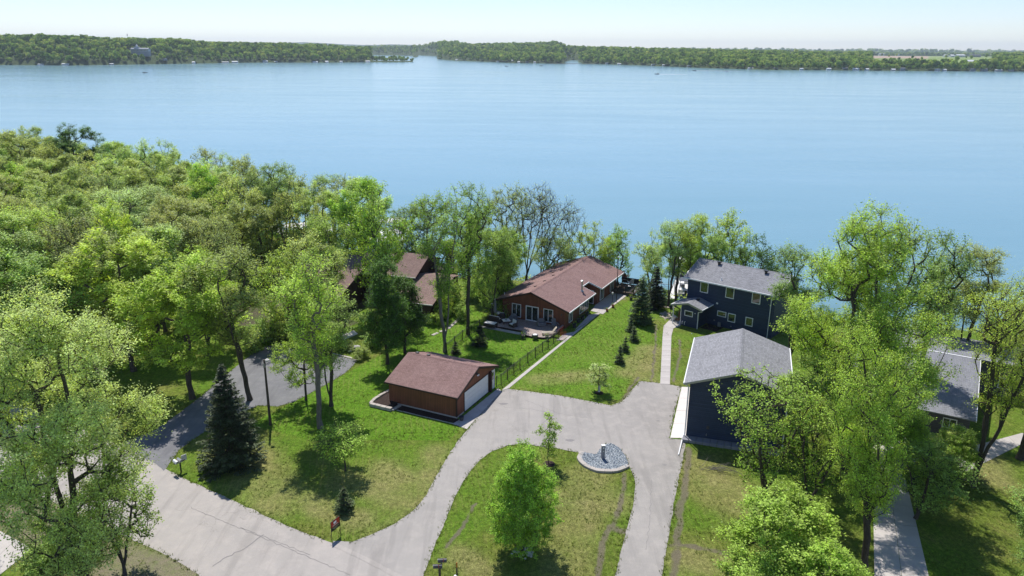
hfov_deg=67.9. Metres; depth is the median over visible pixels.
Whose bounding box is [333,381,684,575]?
driveway
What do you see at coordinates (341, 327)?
broadleaf tree
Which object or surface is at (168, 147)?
broadleaf tree
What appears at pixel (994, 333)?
broadleaf tree
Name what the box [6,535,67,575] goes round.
shrub
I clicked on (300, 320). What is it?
broadleaf tree
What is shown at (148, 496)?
broadleaf tree
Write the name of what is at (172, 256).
broadleaf tree
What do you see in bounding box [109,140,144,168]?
broadleaf tree
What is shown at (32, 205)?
broadleaf tree
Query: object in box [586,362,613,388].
sapling
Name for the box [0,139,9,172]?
broadleaf tree
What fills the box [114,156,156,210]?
broadleaf tree
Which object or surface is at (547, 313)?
window
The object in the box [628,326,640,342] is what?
fir tree
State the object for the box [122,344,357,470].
neighbour driveway
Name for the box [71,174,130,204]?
broadleaf tree
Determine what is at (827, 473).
broadleaf tree
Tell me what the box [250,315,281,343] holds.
shrub
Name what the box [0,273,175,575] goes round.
broadleaf tree
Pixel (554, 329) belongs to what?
chaise lounge
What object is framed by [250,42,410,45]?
hills
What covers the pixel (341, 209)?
broadleaf tree
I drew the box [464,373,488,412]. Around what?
overhead door
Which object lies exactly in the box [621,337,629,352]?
fir tree
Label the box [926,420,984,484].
broadleaf tree
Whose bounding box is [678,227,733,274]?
broadleaf tree
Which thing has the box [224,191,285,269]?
broadleaf tree
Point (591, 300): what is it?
side door
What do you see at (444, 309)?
shrub
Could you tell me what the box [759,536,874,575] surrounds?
broadleaf tree
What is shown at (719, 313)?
window
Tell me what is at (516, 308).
window
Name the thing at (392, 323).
broadleaf tree
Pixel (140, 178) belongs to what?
broadleaf tree
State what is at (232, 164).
broadleaf tree
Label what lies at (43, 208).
broadleaf tree
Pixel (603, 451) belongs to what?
stone bollard
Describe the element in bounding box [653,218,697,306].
broadleaf tree
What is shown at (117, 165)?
broadleaf tree
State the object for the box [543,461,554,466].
mulch ring
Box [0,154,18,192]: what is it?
broadleaf tree
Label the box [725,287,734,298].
window
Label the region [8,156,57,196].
broadleaf tree
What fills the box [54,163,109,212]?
broadleaf tree
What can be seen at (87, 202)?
broadleaf tree
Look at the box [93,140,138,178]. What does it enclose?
broadleaf tree
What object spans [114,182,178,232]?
broadleaf tree
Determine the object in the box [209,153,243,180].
broadleaf tree
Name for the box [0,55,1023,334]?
lake
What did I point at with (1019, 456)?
broadleaf tree
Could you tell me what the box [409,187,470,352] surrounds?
broadleaf tree
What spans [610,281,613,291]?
window
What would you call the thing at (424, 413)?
mulch strip
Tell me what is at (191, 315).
broadleaf tree
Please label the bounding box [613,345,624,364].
fir tree
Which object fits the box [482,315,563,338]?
patio
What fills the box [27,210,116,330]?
broadleaf tree
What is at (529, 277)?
bank growth
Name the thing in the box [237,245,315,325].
broadleaf tree
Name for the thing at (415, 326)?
broadleaf tree
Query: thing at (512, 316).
armchair
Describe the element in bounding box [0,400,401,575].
street
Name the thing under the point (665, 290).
shrub
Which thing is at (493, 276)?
broadleaf tree
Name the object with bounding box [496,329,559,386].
metal fence
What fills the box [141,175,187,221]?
broadleaf tree
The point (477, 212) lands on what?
broadleaf tree
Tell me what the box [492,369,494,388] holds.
entry door
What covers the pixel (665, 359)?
front walk
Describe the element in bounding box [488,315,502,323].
sofa
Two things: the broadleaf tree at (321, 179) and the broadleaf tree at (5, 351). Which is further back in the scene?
the broadleaf tree at (321, 179)
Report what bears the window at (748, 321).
in the navy house at (721, 294)
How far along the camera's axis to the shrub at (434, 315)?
100.37 m
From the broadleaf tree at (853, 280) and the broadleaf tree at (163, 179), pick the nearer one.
the broadleaf tree at (853, 280)
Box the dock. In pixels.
[670,274,680,298]
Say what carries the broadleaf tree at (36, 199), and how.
on the ground
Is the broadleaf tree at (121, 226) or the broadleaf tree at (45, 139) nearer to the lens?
the broadleaf tree at (121, 226)
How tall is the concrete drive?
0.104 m
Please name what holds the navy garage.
on the ground
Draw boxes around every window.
[512,303,520,317]
[543,308,552,322]
[569,312,572,322]
[579,300,588,313]
[600,289,603,299]
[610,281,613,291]
[684,310,692,316]
[700,282,708,293]
[717,310,726,317]
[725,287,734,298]
[727,313,735,322]
[745,317,752,326]
[751,293,760,304]
[941,417,957,429]
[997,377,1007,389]
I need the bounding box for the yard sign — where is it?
[330,516,340,537]
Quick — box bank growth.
[279,228,1004,331]
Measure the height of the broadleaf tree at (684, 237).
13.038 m
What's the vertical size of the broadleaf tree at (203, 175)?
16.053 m
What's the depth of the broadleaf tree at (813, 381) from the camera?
66.08 m
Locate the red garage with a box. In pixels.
[384,351,498,417]
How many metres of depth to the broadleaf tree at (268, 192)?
130.49 m
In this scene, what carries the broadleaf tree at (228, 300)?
on the ground
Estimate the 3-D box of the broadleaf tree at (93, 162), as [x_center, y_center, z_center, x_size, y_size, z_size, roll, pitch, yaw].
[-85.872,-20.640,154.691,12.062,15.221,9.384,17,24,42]
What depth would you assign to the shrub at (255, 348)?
91.12 m
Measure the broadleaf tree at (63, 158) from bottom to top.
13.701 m
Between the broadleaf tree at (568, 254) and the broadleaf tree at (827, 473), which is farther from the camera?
the broadleaf tree at (568, 254)
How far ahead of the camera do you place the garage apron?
76.79 m
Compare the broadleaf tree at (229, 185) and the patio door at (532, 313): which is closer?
the patio door at (532, 313)
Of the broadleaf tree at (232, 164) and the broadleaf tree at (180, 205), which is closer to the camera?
the broadleaf tree at (180, 205)
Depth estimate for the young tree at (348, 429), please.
63.98 m
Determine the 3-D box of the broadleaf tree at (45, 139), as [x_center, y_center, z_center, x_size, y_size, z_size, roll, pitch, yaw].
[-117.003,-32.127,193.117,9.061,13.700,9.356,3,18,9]
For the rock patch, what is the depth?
104.94 m
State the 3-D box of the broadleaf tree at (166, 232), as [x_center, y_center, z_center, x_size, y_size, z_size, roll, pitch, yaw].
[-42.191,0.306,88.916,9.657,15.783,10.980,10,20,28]
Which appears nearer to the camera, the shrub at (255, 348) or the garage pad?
the garage pad
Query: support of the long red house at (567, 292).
on the ground
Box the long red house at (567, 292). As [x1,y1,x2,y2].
[495,255,624,328]
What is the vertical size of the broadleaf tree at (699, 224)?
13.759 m
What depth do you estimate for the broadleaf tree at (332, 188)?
129.59 m
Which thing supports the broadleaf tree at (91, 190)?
on the ground
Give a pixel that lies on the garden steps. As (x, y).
(452, 324)
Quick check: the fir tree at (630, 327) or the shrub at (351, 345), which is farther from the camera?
the fir tree at (630, 327)
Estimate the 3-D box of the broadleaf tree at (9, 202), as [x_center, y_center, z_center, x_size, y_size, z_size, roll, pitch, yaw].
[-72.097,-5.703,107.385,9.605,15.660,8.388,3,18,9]
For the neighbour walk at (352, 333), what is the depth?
97.39 m
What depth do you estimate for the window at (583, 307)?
104.80 m
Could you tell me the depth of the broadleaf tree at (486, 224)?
110.71 m
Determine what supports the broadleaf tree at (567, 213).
on the ground
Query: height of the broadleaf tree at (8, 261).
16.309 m
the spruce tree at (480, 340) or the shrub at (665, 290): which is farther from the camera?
the shrub at (665, 290)
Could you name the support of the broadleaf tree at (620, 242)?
on the ground
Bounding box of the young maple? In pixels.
[484,435,563,560]
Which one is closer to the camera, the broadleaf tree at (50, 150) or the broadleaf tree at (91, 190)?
the broadleaf tree at (91, 190)
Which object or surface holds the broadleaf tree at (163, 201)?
on the ground
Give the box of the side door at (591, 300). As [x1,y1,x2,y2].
[589,290,593,303]
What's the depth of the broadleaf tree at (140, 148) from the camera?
166.00 m
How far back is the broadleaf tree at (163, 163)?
154.26 m
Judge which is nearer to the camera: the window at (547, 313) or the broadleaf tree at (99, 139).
the window at (547, 313)
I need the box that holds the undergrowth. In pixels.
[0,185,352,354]
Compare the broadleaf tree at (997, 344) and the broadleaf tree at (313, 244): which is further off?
the broadleaf tree at (313, 244)
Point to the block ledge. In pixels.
(708, 442)
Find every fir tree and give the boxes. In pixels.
[332,487,355,515]
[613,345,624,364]
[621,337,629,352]
[625,317,635,331]
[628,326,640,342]
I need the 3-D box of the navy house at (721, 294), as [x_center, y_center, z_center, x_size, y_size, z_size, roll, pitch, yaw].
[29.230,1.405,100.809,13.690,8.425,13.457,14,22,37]
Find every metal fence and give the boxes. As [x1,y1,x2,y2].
[446,310,494,352]
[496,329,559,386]
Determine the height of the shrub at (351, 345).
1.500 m
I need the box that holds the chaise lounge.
[541,327,556,333]
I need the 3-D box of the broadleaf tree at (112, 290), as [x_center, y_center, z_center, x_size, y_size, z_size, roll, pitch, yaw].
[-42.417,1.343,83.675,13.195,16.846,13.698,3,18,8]
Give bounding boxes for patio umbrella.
[493,300,496,312]
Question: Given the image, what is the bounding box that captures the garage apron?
[454,389,500,428]
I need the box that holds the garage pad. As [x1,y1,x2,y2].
[670,387,689,437]
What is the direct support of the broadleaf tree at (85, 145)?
on the ground
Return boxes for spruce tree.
[195,363,267,482]
[450,341,461,355]
[471,324,487,347]
[627,277,654,326]
[645,267,666,310]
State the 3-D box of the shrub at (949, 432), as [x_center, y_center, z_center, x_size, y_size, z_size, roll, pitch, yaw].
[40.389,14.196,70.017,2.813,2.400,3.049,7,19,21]
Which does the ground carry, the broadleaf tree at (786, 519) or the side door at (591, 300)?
the broadleaf tree at (786, 519)
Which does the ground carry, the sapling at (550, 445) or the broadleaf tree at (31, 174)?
the broadleaf tree at (31, 174)
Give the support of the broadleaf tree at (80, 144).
on the ground
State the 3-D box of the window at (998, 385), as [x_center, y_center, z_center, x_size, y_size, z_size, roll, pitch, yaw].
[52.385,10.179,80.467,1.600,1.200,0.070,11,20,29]
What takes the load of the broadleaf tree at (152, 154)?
on the ground
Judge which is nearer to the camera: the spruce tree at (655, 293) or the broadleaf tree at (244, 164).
the spruce tree at (655, 293)
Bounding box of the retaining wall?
[369,389,401,410]
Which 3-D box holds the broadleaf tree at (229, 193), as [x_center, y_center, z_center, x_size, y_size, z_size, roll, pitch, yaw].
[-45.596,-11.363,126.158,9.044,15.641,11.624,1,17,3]
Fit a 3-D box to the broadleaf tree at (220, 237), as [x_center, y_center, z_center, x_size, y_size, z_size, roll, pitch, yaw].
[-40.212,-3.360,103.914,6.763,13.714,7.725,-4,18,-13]
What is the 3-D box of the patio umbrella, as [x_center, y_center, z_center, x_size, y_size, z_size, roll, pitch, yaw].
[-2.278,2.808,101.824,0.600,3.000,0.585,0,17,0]
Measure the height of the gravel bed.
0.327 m
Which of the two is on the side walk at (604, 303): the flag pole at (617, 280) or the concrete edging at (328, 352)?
the flag pole at (617, 280)
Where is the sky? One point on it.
(961, 25)
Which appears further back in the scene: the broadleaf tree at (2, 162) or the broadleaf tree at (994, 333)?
the broadleaf tree at (2, 162)
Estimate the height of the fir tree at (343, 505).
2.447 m
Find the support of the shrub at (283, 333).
on the ground
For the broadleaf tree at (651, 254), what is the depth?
112.86 m
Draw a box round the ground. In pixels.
[0,189,1023,575]
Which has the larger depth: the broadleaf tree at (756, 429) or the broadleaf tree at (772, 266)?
the broadleaf tree at (772, 266)
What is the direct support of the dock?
in the lake
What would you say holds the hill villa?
on the shore land
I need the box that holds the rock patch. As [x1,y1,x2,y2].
[659,311,672,320]
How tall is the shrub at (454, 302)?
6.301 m
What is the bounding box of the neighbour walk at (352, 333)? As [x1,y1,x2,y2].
[343,330,357,338]
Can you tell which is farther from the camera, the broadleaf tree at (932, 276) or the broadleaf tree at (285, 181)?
the broadleaf tree at (285, 181)
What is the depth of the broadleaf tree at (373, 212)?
97.78 m
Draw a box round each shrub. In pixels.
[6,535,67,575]
[232,322,270,353]
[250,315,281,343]
[261,309,295,341]
[277,317,308,344]
[343,340,356,350]
[350,345,369,359]
[360,330,381,349]
[427,312,440,325]
[432,292,452,321]
[444,279,465,315]
[453,300,472,321]
[660,288,670,300]
[937,429,958,444]
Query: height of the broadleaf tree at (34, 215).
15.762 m
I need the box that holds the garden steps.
[431,317,459,335]
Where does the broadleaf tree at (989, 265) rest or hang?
on the ground
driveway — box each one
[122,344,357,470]
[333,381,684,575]
[873,423,1022,575]
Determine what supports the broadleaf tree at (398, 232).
on the ground
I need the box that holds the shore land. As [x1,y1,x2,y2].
[0,42,1023,71]
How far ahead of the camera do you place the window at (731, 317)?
99.59 m
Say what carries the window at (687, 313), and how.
in the navy house at (721, 294)
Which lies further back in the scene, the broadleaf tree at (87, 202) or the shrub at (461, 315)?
the broadleaf tree at (87, 202)
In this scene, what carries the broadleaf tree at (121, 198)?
on the ground
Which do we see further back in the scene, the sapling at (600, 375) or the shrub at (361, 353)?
the shrub at (361, 353)
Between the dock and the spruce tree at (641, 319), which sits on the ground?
the spruce tree at (641, 319)
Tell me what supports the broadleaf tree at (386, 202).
on the ground
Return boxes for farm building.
[968,54,980,56]
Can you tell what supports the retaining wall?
on the ground
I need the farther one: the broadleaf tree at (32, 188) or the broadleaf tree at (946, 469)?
the broadleaf tree at (32, 188)
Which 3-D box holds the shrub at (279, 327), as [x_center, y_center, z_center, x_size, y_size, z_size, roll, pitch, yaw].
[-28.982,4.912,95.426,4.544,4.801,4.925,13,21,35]
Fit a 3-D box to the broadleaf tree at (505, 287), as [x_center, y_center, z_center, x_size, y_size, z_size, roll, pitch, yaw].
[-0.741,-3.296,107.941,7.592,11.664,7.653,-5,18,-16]
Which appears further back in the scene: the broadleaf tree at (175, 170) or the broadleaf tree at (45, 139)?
the broadleaf tree at (45, 139)
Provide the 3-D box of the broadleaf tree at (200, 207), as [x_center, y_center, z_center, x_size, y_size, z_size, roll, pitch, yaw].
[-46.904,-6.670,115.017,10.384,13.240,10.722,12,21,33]
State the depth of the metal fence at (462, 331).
96.24 m
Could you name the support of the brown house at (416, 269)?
on the ground
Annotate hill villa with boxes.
[130,45,150,55]
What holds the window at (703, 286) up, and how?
in the navy house at (721, 294)
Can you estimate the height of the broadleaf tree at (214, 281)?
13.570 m
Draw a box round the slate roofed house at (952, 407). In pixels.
[853,328,1023,439]
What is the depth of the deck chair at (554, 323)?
99.39 m
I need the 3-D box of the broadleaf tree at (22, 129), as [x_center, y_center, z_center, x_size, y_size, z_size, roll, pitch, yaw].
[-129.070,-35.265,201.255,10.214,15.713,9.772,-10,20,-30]
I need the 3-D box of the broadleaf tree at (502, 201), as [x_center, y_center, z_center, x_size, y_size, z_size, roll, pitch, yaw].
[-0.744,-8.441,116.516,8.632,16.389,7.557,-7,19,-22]
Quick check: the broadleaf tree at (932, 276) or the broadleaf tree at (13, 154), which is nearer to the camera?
the broadleaf tree at (932, 276)
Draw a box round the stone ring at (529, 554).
[511,546,533,558]
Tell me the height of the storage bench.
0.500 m
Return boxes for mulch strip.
[392,404,458,422]
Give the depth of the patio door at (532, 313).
101.45 m
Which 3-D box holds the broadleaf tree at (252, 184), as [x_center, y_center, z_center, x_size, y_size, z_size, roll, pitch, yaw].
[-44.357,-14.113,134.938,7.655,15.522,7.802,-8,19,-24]
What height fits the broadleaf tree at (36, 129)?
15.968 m
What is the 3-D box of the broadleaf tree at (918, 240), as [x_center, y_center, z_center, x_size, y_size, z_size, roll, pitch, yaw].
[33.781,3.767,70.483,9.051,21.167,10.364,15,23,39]
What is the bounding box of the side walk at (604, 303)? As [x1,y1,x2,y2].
[502,292,627,389]
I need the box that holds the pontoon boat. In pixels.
[678,277,687,296]
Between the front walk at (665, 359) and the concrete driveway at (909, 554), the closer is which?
the concrete driveway at (909, 554)
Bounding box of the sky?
[0,0,1023,51]
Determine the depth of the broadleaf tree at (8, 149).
178.32 m
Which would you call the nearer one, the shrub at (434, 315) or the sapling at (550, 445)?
the sapling at (550, 445)
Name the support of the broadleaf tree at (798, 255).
on the ground
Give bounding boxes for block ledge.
[682,435,780,456]
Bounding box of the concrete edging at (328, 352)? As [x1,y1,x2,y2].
[274,343,356,359]
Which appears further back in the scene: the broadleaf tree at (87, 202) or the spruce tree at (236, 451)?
the broadleaf tree at (87, 202)
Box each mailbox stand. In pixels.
[173,454,186,471]
[433,558,446,575]
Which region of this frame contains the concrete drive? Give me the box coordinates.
[0,531,25,573]
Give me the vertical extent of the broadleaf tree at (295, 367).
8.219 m
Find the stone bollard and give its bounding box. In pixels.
[601,444,605,458]
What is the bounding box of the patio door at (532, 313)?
[526,305,538,321]
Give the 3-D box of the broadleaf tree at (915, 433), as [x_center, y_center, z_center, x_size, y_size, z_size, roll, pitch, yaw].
[34.124,13.065,65.490,5.102,6.362,5.062,13,21,34]
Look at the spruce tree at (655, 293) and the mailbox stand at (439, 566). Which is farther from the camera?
the spruce tree at (655, 293)
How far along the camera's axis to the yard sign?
56.63 m
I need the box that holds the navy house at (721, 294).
[671,258,803,338]
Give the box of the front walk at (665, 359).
[660,315,680,383]
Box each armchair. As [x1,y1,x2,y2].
[498,312,504,318]
[509,313,516,320]
[509,319,517,327]
[537,318,545,326]
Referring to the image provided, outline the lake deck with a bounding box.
[611,277,640,296]
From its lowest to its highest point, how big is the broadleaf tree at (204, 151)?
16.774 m
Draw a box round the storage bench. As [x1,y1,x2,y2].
[483,321,497,327]
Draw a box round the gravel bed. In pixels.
[577,443,629,472]
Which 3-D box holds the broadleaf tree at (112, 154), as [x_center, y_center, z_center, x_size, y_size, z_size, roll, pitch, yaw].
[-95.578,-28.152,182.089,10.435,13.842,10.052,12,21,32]
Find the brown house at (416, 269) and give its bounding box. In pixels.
[281,240,461,321]
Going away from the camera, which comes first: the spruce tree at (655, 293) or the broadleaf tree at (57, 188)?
the spruce tree at (655, 293)
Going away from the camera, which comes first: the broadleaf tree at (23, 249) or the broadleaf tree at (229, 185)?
the broadleaf tree at (23, 249)
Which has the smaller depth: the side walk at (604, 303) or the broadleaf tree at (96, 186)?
the side walk at (604, 303)
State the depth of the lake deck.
114.35 m
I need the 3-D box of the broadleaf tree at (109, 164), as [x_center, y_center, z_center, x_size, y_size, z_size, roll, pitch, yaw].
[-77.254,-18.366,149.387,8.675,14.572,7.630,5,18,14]
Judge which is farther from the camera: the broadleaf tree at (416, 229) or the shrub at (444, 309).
the broadleaf tree at (416, 229)
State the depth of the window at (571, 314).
100.98 m
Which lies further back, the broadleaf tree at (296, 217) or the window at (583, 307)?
the broadleaf tree at (296, 217)
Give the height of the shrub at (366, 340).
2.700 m
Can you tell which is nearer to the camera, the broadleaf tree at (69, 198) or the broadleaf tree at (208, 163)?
the broadleaf tree at (69, 198)
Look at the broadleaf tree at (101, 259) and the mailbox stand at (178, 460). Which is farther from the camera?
the broadleaf tree at (101, 259)
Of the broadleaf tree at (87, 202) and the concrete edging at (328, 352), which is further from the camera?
the broadleaf tree at (87, 202)
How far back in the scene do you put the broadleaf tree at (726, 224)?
115.43 m
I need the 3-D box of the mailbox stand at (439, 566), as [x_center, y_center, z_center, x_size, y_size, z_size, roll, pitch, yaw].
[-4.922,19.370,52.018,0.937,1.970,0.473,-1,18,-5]
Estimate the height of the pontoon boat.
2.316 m
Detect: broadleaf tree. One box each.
[0,128,53,181]
[0,138,42,160]
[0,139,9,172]
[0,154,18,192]
[0,160,12,184]
[0,161,44,207]
[0,172,23,198]
[0,190,41,235]
[0,193,41,292]
[0,201,75,270]
[0,209,59,306]
[0,244,98,385]
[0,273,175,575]
[0,310,19,426]
[1,141,22,174]
[1,182,75,244]
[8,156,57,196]
[13,125,39,151]
[15,167,70,206]
[20,126,52,143]
[21,143,67,175]
[22,179,53,224]
[22,198,71,268]
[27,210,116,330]
[30,141,71,178]
[37,226,175,371]
[38,135,54,171]
[41,122,109,174]
[41,163,96,214]
[43,153,90,180]
[43,188,94,254]
[53,224,127,351]
[53,459,164,575]
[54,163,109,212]
[55,171,125,232]
[65,140,91,176]
[67,139,91,173]
[67,150,113,190]
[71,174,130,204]
[74,186,131,234]
[78,136,114,174]
[85,186,148,246]
[86,152,126,186]
[87,157,138,203]
[87,197,136,278]
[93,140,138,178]
[95,141,126,165]
[98,221,184,348]
[107,249,252,399]
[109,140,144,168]
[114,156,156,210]
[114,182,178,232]
[115,160,178,217]
[116,227,195,331]
[128,138,161,188]
[136,195,214,267]
[139,137,181,201]
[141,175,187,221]
[145,149,180,210]
[149,181,213,242]
[151,148,192,210]
[164,163,213,198]
[165,243,238,344]
[168,199,234,261]
[175,243,268,400]
[177,178,240,248]
[178,156,242,206]
[185,145,222,174]
[185,161,223,247]
[187,162,239,207]
[189,212,242,286]
[207,174,272,258]
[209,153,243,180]
[222,158,256,209]
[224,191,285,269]
[231,153,264,217]
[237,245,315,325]
[239,166,275,240]
[247,176,298,221]
[256,158,296,245]
[266,248,355,429]
[267,330,327,400]
[269,171,309,234]
[271,173,325,254]
[278,228,350,308]
[290,181,347,248]
[291,294,366,406]
[301,214,360,320]
[306,172,352,238]
[319,173,360,244]
[326,175,384,252]
[339,175,395,252]
[343,180,420,310]
[352,252,415,364]
[378,202,430,252]
[380,272,433,353]
[389,200,442,250]
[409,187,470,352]
[437,179,497,334]
[453,210,500,293]
[459,224,522,317]
[480,180,536,275]
[491,225,528,295]
[506,183,564,280]
[530,226,577,269]
[531,199,586,271]
[568,220,617,264]
[599,223,633,285]
[631,228,668,285]
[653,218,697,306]
[662,218,699,301]
[669,211,711,271]
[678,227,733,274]
[693,207,758,265]
[703,476,845,575]
[708,363,834,497]
[723,231,782,272]
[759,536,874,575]
[763,238,830,355]
[768,392,867,506]
[769,194,971,478]
[771,348,865,455]
[785,303,842,386]
[812,319,937,571]
[833,217,941,354]
[876,407,938,479]
[880,435,985,519]
[896,224,987,359]
[915,247,989,337]
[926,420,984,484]
[951,240,1011,340]
[957,267,1023,487]
[973,287,1023,344]
[998,302,1023,460]
[1003,474,1023,575]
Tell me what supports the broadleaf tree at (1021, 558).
on the ground
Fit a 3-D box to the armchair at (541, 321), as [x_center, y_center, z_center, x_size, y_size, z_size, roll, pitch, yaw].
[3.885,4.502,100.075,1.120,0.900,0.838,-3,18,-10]
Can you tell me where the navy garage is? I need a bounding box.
[678,328,792,454]
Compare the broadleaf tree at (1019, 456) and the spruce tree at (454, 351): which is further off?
the spruce tree at (454, 351)
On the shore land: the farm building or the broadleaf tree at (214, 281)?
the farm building
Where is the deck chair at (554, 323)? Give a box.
[551,318,558,328]
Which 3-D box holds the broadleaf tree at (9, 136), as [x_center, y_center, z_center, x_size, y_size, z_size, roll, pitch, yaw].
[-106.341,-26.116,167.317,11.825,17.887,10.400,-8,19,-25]
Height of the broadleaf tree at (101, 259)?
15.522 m
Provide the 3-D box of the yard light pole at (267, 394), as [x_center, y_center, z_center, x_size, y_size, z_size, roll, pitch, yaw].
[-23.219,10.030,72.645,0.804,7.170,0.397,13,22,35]
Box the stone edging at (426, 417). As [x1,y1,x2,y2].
[397,410,454,423]
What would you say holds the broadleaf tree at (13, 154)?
on the ground
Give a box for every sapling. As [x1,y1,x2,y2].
[532,411,561,462]
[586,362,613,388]
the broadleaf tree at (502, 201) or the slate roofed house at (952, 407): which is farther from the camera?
the broadleaf tree at (502, 201)
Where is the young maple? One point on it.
(521, 507)
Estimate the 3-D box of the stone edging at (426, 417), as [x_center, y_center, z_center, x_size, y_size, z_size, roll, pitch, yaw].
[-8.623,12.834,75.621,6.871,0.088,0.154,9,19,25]
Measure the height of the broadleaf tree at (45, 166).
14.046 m
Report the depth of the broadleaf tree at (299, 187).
148.45 m
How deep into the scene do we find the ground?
65.64 m
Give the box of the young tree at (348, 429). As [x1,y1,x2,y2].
[309,417,370,470]
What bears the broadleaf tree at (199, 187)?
on the ground
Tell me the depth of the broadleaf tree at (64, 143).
170.35 m
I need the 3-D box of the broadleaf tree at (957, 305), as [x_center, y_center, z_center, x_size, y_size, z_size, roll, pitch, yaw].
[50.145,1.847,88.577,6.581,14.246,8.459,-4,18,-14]
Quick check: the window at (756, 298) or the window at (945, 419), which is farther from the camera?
the window at (756, 298)
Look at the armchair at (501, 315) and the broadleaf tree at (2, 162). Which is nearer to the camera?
the armchair at (501, 315)
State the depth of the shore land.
1800.21 m
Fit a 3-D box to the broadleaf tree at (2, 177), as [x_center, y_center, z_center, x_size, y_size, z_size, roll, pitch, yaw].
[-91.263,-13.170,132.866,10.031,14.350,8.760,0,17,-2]
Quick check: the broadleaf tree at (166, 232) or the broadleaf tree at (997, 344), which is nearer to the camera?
the broadleaf tree at (997, 344)
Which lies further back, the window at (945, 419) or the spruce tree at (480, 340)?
the spruce tree at (480, 340)
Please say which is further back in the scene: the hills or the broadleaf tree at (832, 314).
the hills
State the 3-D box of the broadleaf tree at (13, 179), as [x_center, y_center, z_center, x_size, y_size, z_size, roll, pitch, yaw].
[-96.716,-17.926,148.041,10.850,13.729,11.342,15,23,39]
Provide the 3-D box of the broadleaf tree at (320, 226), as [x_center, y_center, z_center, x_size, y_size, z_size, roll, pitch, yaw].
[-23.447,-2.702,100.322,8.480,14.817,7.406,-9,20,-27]
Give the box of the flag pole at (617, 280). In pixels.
[616,256,618,301]
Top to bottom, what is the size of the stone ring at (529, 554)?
0.170 m
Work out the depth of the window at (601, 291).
110.77 m
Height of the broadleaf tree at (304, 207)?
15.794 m
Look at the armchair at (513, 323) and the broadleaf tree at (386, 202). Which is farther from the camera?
the broadleaf tree at (386, 202)
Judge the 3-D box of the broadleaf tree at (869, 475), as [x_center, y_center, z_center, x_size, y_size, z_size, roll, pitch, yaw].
[24.233,11.053,50.594,7.533,19.152,7.551,-18,21,-32]
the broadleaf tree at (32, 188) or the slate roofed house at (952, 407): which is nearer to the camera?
the slate roofed house at (952, 407)
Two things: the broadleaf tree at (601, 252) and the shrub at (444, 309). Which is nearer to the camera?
the shrub at (444, 309)
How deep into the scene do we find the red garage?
77.52 m
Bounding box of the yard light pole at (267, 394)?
[263,359,271,425]
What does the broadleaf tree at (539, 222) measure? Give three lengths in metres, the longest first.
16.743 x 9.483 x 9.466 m
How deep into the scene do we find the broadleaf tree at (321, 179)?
135.76 m

